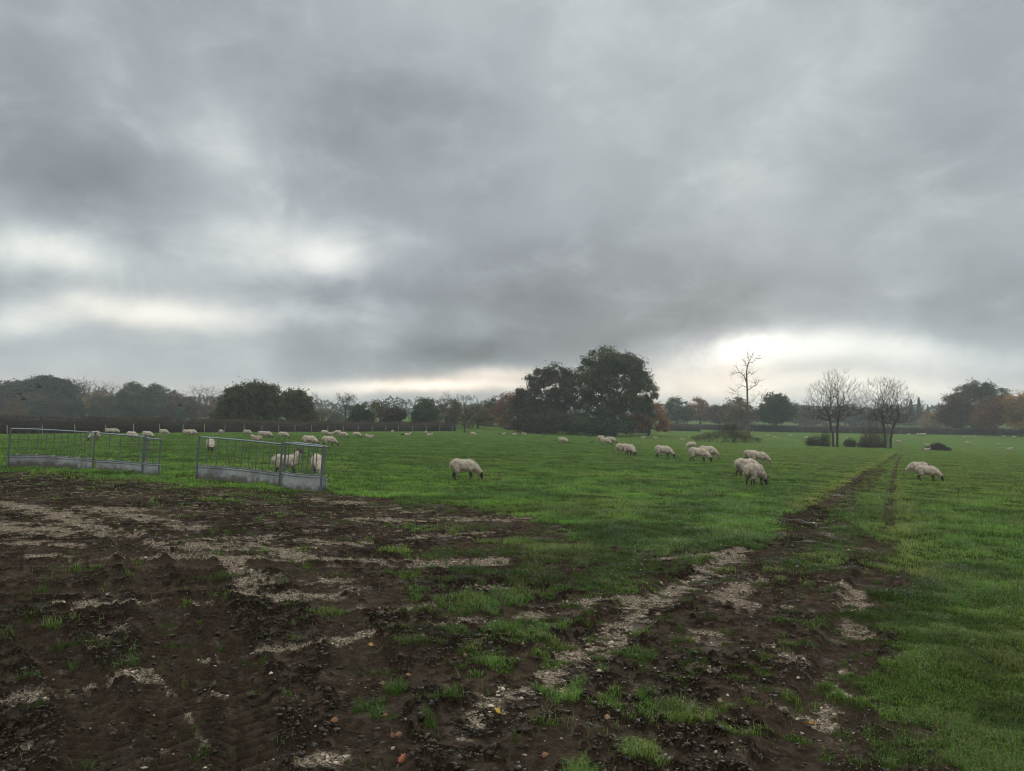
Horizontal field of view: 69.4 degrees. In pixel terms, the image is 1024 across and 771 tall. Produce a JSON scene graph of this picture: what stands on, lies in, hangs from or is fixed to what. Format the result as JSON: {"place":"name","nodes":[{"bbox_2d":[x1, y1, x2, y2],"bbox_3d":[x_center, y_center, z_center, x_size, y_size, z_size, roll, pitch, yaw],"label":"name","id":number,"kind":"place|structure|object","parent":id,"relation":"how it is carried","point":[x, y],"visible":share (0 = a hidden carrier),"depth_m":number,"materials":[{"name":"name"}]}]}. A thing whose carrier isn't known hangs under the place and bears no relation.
{"place":"outdoors","nodes":[
{"label":"outdoors","id":0,"kind":"place"},
{"bbox_2d":[0,473,889,770],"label":"chalk gravel","id":1,"kind":"structure","parent":0,"point":[346,755],"depth_m":5.87,"materials":[{"name":"stone"}]},
{"bbox_2d":[0,415,1023,770],"bbox_3d":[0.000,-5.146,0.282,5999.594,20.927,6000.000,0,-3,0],"label":"ground","id":2,"kind":"structure","parent":0,"point":[240,733],"depth_m":6.17,"materials":[{"name":"brown soil"}]},
{"bbox_2d":[0,407,11,417],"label":"tree","id":3,"kind":"object","parent":2,"relation":"on","point":[4,411],"visible":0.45,"depth_m":189.55,"materials":[{"name":"green plant"}]},
{"bbox_2d":[0,383,26,409],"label":"tree","id":4,"kind":"object","parent":2,"relation":"on","point":[14,390],"visible":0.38,"depth_m":249.21,"materials":[{"name":"green plant"}]},
{"bbox_2d":[0,400,30,417],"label":"tree","id":5,"kind":"object","parent":2,"relation":"on","point":[18,410],"visible":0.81,"depth_m":204.53,"materials":[{"name":"green plant"}]},
{"bbox_2d":[0,378,38,416],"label":"tree","id":6,"kind":"object","parent":2,"relation":"on","point":[16,382],"visible":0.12,"depth_m":259.32,"materials":[{"name":"green plant"}]},
{"bbox_2d":[13,392,49,418],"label":"tree","id":7,"kind":"object","parent":2,"relation":"on","point":[30,397],"visible":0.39,"depth_m":238.77,"materials":[{"name":"green plant"}]},
{"bbox_2d":[19,374,90,408],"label":"tree","id":8,"kind":"object","parent":2,"relation":"on","point":[56,388],"visible":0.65,"depth_m":255.28,"materials":[{"name":"green plant"}]},
{"bbox_2d":[52,379,87,418],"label":"tree","id":9,"kind":"object","parent":2,"relation":"on","point":[80,397],"visible":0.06,"depth_m":271.04,"materials":[{"name":"green plant"}]},
{"bbox_2d":[54,400,89,417],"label":"tree","id":10,"kind":"object","parent":2,"relation":"on","point":[70,408],"visible":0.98,"depth_m":223.98,"materials":[{"name":"green plant"}]},
{"bbox_2d":[63,377,90,419],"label":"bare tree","id":11,"kind":"object","parent":2,"relation":"on","point":[80,386],"visible":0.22,"depth_m":279.67,"materials":[{"name":"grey plant"}]},
{"bbox_2d":[6,428,162,475],"bbox_3d":[-11.959,1.871,21.042,5.152,1.344,0.874,-1,-3,15],"label":"hay feeder","id":12,"kind":"object","parent":2,"relation":"on","point":[146,467],"visible":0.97,"depth_m":21.34,"materials":[{"name":"metal"}]},
{"bbox_2d":[77,377,107,418],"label":"bare tree","id":13,"kind":"object","parent":2,"relation":"on","point":[89,390],"visible":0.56,"depth_m":275.10,"materials":[{"name":"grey plant"}]},
{"bbox_2d":[78,391,109,415],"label":"tree","id":14,"kind":"object","parent":2,"relation":"on","point":[92,400],"visible":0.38,"depth_m":238.36,"materials":[{"name":"green plant"}]},
{"bbox_2d":[87,431,100,440],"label":"sheep","id":15,"kind":"object","parent":2,"relation":"on","point":[97,436],"visible":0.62,"depth_m":48.11},
{"bbox_2d":[86,404,104,417],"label":"tree","id":16,"kind":"object","parent":2,"relation":"on","point":[98,413],"visible":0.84,"depth_m":214.30,"materials":[{"name":"green plant"}]},
{"bbox_2d":[85,380,114,403],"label":"bare tree","id":17,"kind":"object","parent":2,"relation":"on","point":[103,389],"visible":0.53,"depth_m":282.45,"materials":[{"name":"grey plant"}]},
{"bbox_2d":[96,395,121,417],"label":"tree","id":18,"kind":"object","parent":2,"relation":"on","point":[112,400],"visible":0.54,"depth_m":233.97,"materials":[{"name":"green plant"}]},
{"bbox_2d":[110,389,140,418],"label":"tree","id":19,"kind":"object","parent":2,"relation":"on","point":[122,396],"visible":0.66,"depth_m":228.36,"materials":[{"name":"green plant"}]},
{"bbox_2d":[115,381,145,419],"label":"tree","id":20,"kind":"object","parent":2,"relation":"on","point":[132,386],"visible":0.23,"depth_m":268.93,"materials":[{"name":"green plant"}]},
{"bbox_2d":[126,431,138,439],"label":"sheep","id":21,"kind":"object","parent":2,"relation":"on","point":[131,433],"visible":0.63,"depth_m":52.65},
{"bbox_2d":[132,390,158,417],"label":"tree","id":22,"kind":"object","parent":2,"relation":"on","point":[135,400],"visible":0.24,"depth_m":258.89,"materials":[{"name":"green plant"}]},
{"bbox_2d":[142,431,154,437],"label":"sheep","id":23,"kind":"object","parent":2,"relation":"on","point":[147,433],"visible":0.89,"depth_m":55.50},
{"bbox_2d":[133,381,173,418],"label":"tree","id":24,"kind":"object","parent":2,"relation":"on","point":[154,391],"visible":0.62,"depth_m":259.83,"materials":[{"name":"green plant"}]},
{"bbox_2d":[158,390,181,416],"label":"tree","id":25,"kind":"object","parent":2,"relation":"on","point":[170,398],"visible":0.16,"depth_m":262.44,"materials":[{"name":"green plant"}]},
{"bbox_2d":[165,393,195,416],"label":"tree","id":26,"kind":"object","parent":2,"relation":"on","point":[177,398],"visible":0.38,"depth_m":249.22,"materials":[{"name":"green plant"}]},
{"bbox_2d":[182,400,201,419],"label":"tree","id":27,"kind":"object","parent":2,"relation":"on","point":[190,410],"visible":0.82,"depth_m":233.40,"materials":[{"name":"green plant"}]},
{"bbox_2d":[182,384,212,420],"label":"bare tree","id":28,"kind":"object","parent":2,"relation":"on","point":[202,391],"visible":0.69,"depth_m":274.60,"materials":[{"name":"grey plant"}]},
{"bbox_2d":[195,403,214,418],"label":"tree","id":29,"kind":"object","parent":2,"relation":"on","point":[202,412],"visible":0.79,"depth_m":229.09,"materials":[{"name":"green plant"}]},
{"bbox_2d":[197,386,220,416],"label":"bare tree","id":30,"kind":"object","parent":2,"relation":"on","point":[209,396],"visible":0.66,"depth_m":280.37,"materials":[{"name":"grey plant"}]},
{"bbox_2d":[206,438,215,451],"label":"sheep","id":31,"kind":"object","parent":2,"relation":"on","point":[211,445],"visible":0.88,"depth_m":34.67},
{"bbox_2d":[208,395,226,412],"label":"tree","id":32,"kind":"object","parent":2,"relation":"on","point":[211,401],"visible":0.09,"depth_m":259.09,"materials":[{"name":"green plant"}]},
{"bbox_2d":[0,414,456,433],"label":"hedge","id":33,"kind":"object","parent":2,"relation":"on","point":[123,425],"visible":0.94,"depth_m":97.39,"materials":[{"name":"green plant"}]},
{"bbox_2d":[6,424,452,433],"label":"wire fence","id":34,"kind":"object","parent":2,"relation":"on","point":[224,429],"visible":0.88,"depth_m":103.30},
{"bbox_2d":[203,376,284,422],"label":"oak tree","id":35,"kind":"object","parent":2,"relation":"on","point":[240,398],"visible":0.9,"depth_m":125.93,"materials":[{"name":"green plant"}]},
{"bbox_2d":[249,434,262,439],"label":"sheep","id":36,"kind":"object","parent":2,"relation":"on","point":[258,437],"visible":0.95,"depth_m":56.53},
{"bbox_2d":[195,436,329,491],"bbox_3d":[-6.165,1.934,18.495,4.079,1.335,0.883,-2,-4,27],"label":"hay feeder","id":37,"kind":"object","parent":2,"relation":"on","point":[312,482],"visible":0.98,"depth_m":18.30,"materials":[{"name":"metal"}]},
{"bbox_2d":[262,431,272,437],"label":"sheep","id":38,"kind":"object","parent":2,"relation":"on","point":[267,433],"visible":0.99,"depth_m":64.39},
{"bbox_2d":[271,448,302,472],"bbox_3d":[-6.719,2.273,22.136,0.967,0.792,0.396,1,-3,-14],"label":"sheep","id":39,"kind":"object","parent":2,"relation":"on","point":[290,461],"visible":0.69,"depth_m":22.02},
{"bbox_2d":[270,386,322,421],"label":"oak tree","id":40,"kind":"object","parent":2,"relation":"on","point":[299,404],"visible":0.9,"depth_m":125.45,"materials":[{"name":"green plant"}]},
{"bbox_2d":[302,435,318,443],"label":"sheep","id":41,"kind":"object","parent":2,"relation":"on","point":[307,438],"visible":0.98,"depth_m":46.04},
{"bbox_2d":[310,454,323,474],"bbox_3d":[-5.842,2.371,22.194,0.416,0.678,1.067,1,-3,-17],"label":"sheep","id":42,"kind":"object","parent":2,"relation":"on","point":[318,466],"visible":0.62,"depth_m":21.89},
{"bbox_2d":[321,436,338,445],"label":"sheep","id":43,"kind":"object","parent":2,"relation":"on","point":[326,439],"visible":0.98,"depth_m":46.23},
{"bbox_2d":[317,407,347,421],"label":"tree","id":44,"kind":"object","parent":2,"relation":"on","point":[335,416],"visible":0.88,"depth_m":209.21,"materials":[{"name":"green plant"}]},
{"bbox_2d":[331,392,364,420],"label":"tree","id":45,"kind":"object","parent":2,"relation":"on","point":[344,406],"visible":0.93,"depth_m":175.55,"materials":[{"name":"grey plant"}]},
{"bbox_2d":[346,401,377,422],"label":"tree","id":46,"kind":"object","parent":2,"relation":"on","point":[358,413],"visible":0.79,"depth_m":148.79,"materials":[{"name":"green plant"}]},
{"bbox_2d":[367,398,399,421],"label":"stag headed tree","id":47,"kind":"object","parent":2,"relation":"on","point":[381,408],"visible":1,"depth_m":140.81,"materials":[{"name":"green plant"}]},
{"bbox_2d":[374,404,409,422],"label":"tree","id":48,"kind":"object","parent":2,"relation":"on","point":[396,413],"visible":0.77,"depth_m":145.11,"materials":[{"name":"green plant"}]},
{"bbox_2d":[398,754,406,764],"bbox_3d":[-0.552,1.862,3.685,0.041,0.033,0.101,22,21,13],"label":"fallen leaf","id":49,"kind":"object","parent":2,"relation":"on","point":[402,758],"visible":1,"depth_m":3.69,"materials":[{"name":"orange plant"}]},
{"bbox_2d":[407,397,442,422],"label":"tree","id":50,"kind":"object","parent":2,"relation":"on","point":[427,411],"visible":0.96,"depth_m":151.04,"materials":[{"name":"green plant"}]},
{"bbox_2d":[437,398,479,427],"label":"tree","id":51,"kind":"object","parent":2,"relation":"on","point":[448,416],"visible":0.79,"depth_m":164.57,"materials":[{"name":"green plant"}]},
{"bbox_2d":[449,394,481,432],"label":"bare tree","id":52,"kind":"object","parent":2,"relation":"on","point":[464,405],"visible":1,"depth_m":137.60,"materials":[{"name":"brown plant"}]},
{"bbox_2d":[449,458,482,479],"bbox_3d":[-1.440,2.600,23.126,1.090,0.689,0.427,0,-3,-4],"label":"sheep","id":53,"kind":"object","parent":2,"relation":"on","point":[457,465],"visible":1,"depth_m":23.00},
{"bbox_2d":[0,471,949,770],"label":"mud clods","id":54,"kind":"object","parent":2,"relation":"on","point":[428,741],"visible":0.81,"depth_m":5.06,"materials":[{"name":"soil"}]},
{"bbox_2d":[462,401,497,428],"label":"tree","id":55,"kind":"object","parent":2,"relation":"on","point":[484,412],"visible":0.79,"depth_m":169.05,"materials":[{"name":"green plant"}]},
{"bbox_2d":[481,395,507,426],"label":"tree","id":56,"kind":"object","parent":2,"relation":"on","point":[491,402],"visible":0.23,"depth_m":188.61,"materials":[{"name":"green plant"}]},
{"bbox_2d":[487,390,526,427],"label":"tree","id":57,"kind":"object","parent":2,"relation":"on","point":[503,420],"visible":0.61,"depth_m":181.23,"materials":[{"name":"brown plant"}]},
{"bbox_2d":[0,428,1023,770],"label":"grass","id":58,"kind":"structure","parent":2,"relation":"on","point":[720,524],"depth_m":12.97,"materials":[{"name":"green plant"}]},
{"bbox_2d":[80,387,996,422],"bbox_3d":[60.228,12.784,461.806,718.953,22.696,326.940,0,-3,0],"label":"woods","id":59,"kind":"object","parent":2,"relation":"on","point":[408,409],"visible":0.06,"depth_m":470.87,"materials":[{"name":"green plant"}]},
{"bbox_2d":[507,410,571,433],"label":"bush","id":60,"kind":"object","parent":2,"relation":"on","point":[540,425],"visible":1,"depth_m":144.90,"materials":[{"name":"green plant"}]},
{"bbox_2d":[507,360,578,432],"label":"oak tree","id":61,"kind":"object","parent":2,"relation":"on","point":[560,402],"visible":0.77,"depth_m":154.02,"materials":[{"name":"green plant"}]},
{"bbox_2d":[505,424,651,433],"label":"hedge","id":62,"kind":"object","parent":2,"relation":"on","point":[507,427],"visible":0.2,"depth_m":171.06,"materials":[{"name":"green plant"}]},
{"bbox_2d":[558,415,638,435],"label":"bush","id":63,"kind":"object","parent":2,"relation":"on","point":[587,427],"visible":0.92,"depth_m":143.68,"materials":[{"name":"green plant"}]},
{"bbox_2d":[600,438,611,444],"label":"sheep","id":64,"kind":"object","parent":2,"relation":"on","point":[603,440],"visible":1,"depth_m":74.34},
{"bbox_2d":[560,344,659,435],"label":"oak tree","id":65,"kind":"object","parent":2,"relation":"on","point":[607,369],"visible":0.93,"depth_m":147.96,"materials":[{"name":"green plant"}]},
{"bbox_2d":[616,443,632,454],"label":"sheep","id":66,"kind":"object","parent":2,"relation":"on","point":[619,447],"visible":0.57,"depth_m":47.24},
{"bbox_2d":[624,444,636,455],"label":"sheep","id":67,"kind":"object","parent":2,"relation":"on","point":[630,448],"visible":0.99,"depth_m":46.14},
{"bbox_2d":[628,394,672,435],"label":"tree","id":68,"kind":"object","parent":2,"relation":"on","point":[641,425],"visible":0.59,"depth_m":158.75,"materials":[{"name":"brown plant"}]},
{"bbox_2d":[654,445,674,457],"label":"sheep","id":69,"kind":"object","parent":2,"relation":"on","point":[659,449],"visible":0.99,"depth_m":44.32},
{"bbox_2d":[663,394,695,423],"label":"tree","id":70,"kind":"object","parent":2,"relation":"on","point":[680,412],"visible":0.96,"depth_m":260.10,"materials":[{"name":"green plant"}]},
{"bbox_2d":[659,423,700,431],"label":"hedge","id":71,"kind":"object","parent":2,"relation":"on","point":[679,427],"visible":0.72,"depth_m":203.47,"materials":[{"name":"green plant"}]},
{"bbox_2d":[681,395,719,423],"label":"tree","id":72,"kind":"object","parent":2,"relation":"on","point":[702,406],"visible":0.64,"depth_m":265.74,"materials":[{"name":"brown plant"}]},
{"bbox_2d":[688,447,712,461],"bbox_3d":[10.239,3.752,40.279,1.340,0.847,0.533,-2,-3,26],"label":"sheep","id":73,"kind":"object","parent":2,"relation":"on","point":[703,452],"visible":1,"depth_m":40.14},
{"bbox_2d":[699,446,719,458],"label":"sheep","id":74,"kind":"object","parent":2,"relation":"on","point":[712,450],"visible":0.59,"depth_m":46.09},
{"bbox_2d":[706,402,733,429],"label":"tree","id":75,"kind":"object","parent":2,"relation":"on","point":[713,411],"visible":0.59,"depth_m":253.78,"materials":[{"name":"green plant"}]},
{"bbox_2d":[690,423,762,442],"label":"bramble mound","id":76,"kind":"object","parent":2,"relation":"on","point":[739,435],"visible":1,"depth_m":127.40,"materials":[{"name":"green plant"}]},
{"bbox_2d":[720,395,759,429],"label":"tree","id":77,"kind":"object","parent":2,"relation":"on","point":[738,414],"visible":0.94,"depth_m":233.65,"materials":[{"name":"green plant"}]},
{"bbox_2d":[734,458,757,475],"bbox_3d":[8.777,3.046,27.493,1.200,0.759,0.471,1,-3,-14],"label":"sheep","id":78,"kind":"object","parent":2,"relation":"on","point":[739,463],"visible":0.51,"depth_m":27.33},
{"bbox_2d":[729,348,764,433],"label":"dead tree","id":79,"kind":"object","parent":2,"relation":"on","point":[746,399],"visible":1,"depth_m":190.04,"materials":[{"name":"brown plant"}]},
{"bbox_2d":[743,450,755,458],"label":"sheep","id":80,"kind":"object","parent":2,"relation":"on","point":[747,453],"visible":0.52,"depth_m":44.56},
{"bbox_2d":[743,462,769,486],"bbox_3d":[7.613,2.765,23.181,0.485,0.772,1.221,-3,-4,43],"label":"sheep","id":81,"kind":"object","parent":2,"relation":"on","point":[753,471],"visible":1,"depth_m":22.95},
{"bbox_2d":[657,422,858,429],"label":"hedge","id":82,"kind":"object","parent":2,"relation":"on","point":[706,426],"visible":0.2,"depth_m":257.55,"materials":[{"name":"green plant"}]},
{"bbox_2d":[750,451,771,463],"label":"sheep","id":83,"kind":"object","parent":2,"relation":"on","point":[761,455],"visible":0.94,"depth_m":40.29},
{"bbox_2d":[755,389,801,431],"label":"oak tree","id":84,"kind":"object","parent":2,"relation":"on","point":[776,409],"visible":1,"depth_m":220.23,"materials":[{"name":"green plant"}]},
{"bbox_2d":[791,402,816,425],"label":"tree","id":85,"kind":"object","parent":2,"relation":"on","point":[801,419],"visible":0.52,"depth_m":327.22,"materials":[{"name":"green plant"}]},
{"bbox_2d":[804,433,824,445],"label":"bush","id":86,"kind":"object","parent":2,"relation":"on","point":[813,442],"visible":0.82,"depth_m":120.77,"materials":[{"name":"green plant"}]},
{"bbox_2d":[798,406,832,425],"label":"tree","id":87,"kind":"object","parent":2,"relation":"on","point":[820,422],"visible":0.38,"depth_m":342.98,"materials":[{"name":"green plant"}]},
{"bbox_2d":[820,428,830,446],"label":"bush","id":88,"kind":"object","parent":2,"relation":"on","point":[826,440],"visible":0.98,"depth_m":118.98,"materials":[{"name":"green plant"}]},
{"bbox_2d":[799,369,869,446],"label":"bare ash tree","id":89,"kind":"object","parent":2,"relation":"on","point":[839,411],"visible":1,"depth_m":117.84,"materials":[{"name":"brown plant"}]},
{"bbox_2d":[831,402,860,424],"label":"tree","id":90,"kind":"object","parent":2,"relation":"on","point":[842,421],"visible":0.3,"depth_m":348.43,"materials":[{"name":"green plant"}]},
{"bbox_2d":[843,438,856,446],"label":"bush","id":91,"kind":"object","parent":2,"relation":"on","point":[849,443],"visible":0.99,"depth_m":120.83,"materials":[{"name":"green plant"}]},
{"bbox_2d":[843,405,881,426],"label":"tree","id":92,"kind":"object","parent":2,"relation":"on","point":[852,420],"visible":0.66,"depth_m":338.81,"materials":[{"name":"green plant"}]},
{"bbox_2d":[856,441,871,447],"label":"bush","id":93,"kind":"object","parent":2,"relation":"on","point":[866,444],"visible":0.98,"depth_m":119.78,"materials":[{"name":"green plant"}]},
{"bbox_2d":[859,430,879,447],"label":"bush","id":94,"kind":"object","parent":2,"relation":"on","point":[870,440],"visible":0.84,"depth_m":120.81,"materials":[{"name":"green plant"}]},
{"bbox_2d":[859,415,893,447],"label":"bush","id":95,"kind":"object","parent":2,"relation":"on","point":[881,445],"visible":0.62,"depth_m":122.79,"materials":[{"name":"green plant"}]},
{"bbox_2d":[750,424,1023,434],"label":"hedge","id":96,"kind":"object","parent":2,"relation":"on","point":[897,430],"visible":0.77,"depth_m":223.31,"materials":[{"name":"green plant"}]},
{"bbox_2d":[848,376,928,447],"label":"bare ash tree","id":97,"kind":"object","parent":2,"relation":"on","point":[882,417],"visible":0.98,"depth_m":117.82,"materials":[{"name":"brown plant"}]},
{"bbox_2d":[871,403,910,425],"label":"tree","id":98,"kind":"object","parent":2,"relation":"on","point":[885,413],"visible":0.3,"depth_m":347.23,"materials":[{"name":"green plant"}]},
{"bbox_2d":[892,412,920,425],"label":"tree","id":99,"kind":"object","parent":2,"relation":"on","point":[913,423],"visible":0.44,"depth_m":361.56,"materials":[{"name":"green plant"}]},
{"bbox_2d":[904,462,927,474],"bbox_3d":[19.004,3.866,34.761,1.009,0.641,0.393,-2,-4,37],"label":"sheep","id":100,"kind":"object","parent":2,"relation":"on","point":[911,466],"visible":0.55,"depth_m":34.74},
{"bbox_2d":[916,397,922,417],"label":"conifer tree","id":101,"kind":"object","parent":2,"relation":"on","point":[920,408],"visible":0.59,"depth_m":419.27,"materials":[{"name":"green plant"}]},
{"bbox_2d":[915,465,943,480],"bbox_3d":[16.746,3.504,29.735,1.027,0.649,0.403,-2,-4,29],"label":"sheep","id":102,"kind":"object","parent":2,"relation":"on","point":[922,470],"visible":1,"depth_m":29.64},
{"bbox_2d":[916,409,948,427],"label":"tree","id":103,"kind":"object","parent":2,"relation":"on","point":[926,421],"visible":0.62,"depth_m":328.99,"materials":[{"name":"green plant"}]},
{"bbox_2d":[922,443,951,450],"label":"brushwood heap","id":104,"kind":"object","parent":2,"relation":"on","point":[938,446],"visible":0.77,"depth_m":109.95,"materials":[{"name":"brown plant"}]},
{"bbox_2d":[930,377,1012,428],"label":"oak tree","id":105,"kind":"object","parent":2,"relation":"on","point":[955,414],"visible":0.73,"depth_m":230.40,"materials":[{"name":"green plant"}]},
{"bbox_2d":[966,394,1018,435],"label":"tree","id":106,"kind":"object","parent":2,"relation":"on","point":[988,411],"visible":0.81,"depth_m":214.05,"materials":[{"name":"brown plant"}]},
{"bbox_2d":[996,389,1023,436],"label":"oak tree","id":107,"kind":"object","parent":2,"relation":"on","point":[1014,417],"visible":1,"depth_m":207.56,"materials":[{"name":"brown plant"}]},
{"bbox_2d":[0,0,1023,418],"label":"sky","id":108,"kind":"structure","parent":0,"point":[370,200],"materials":[{"name":"grey"}]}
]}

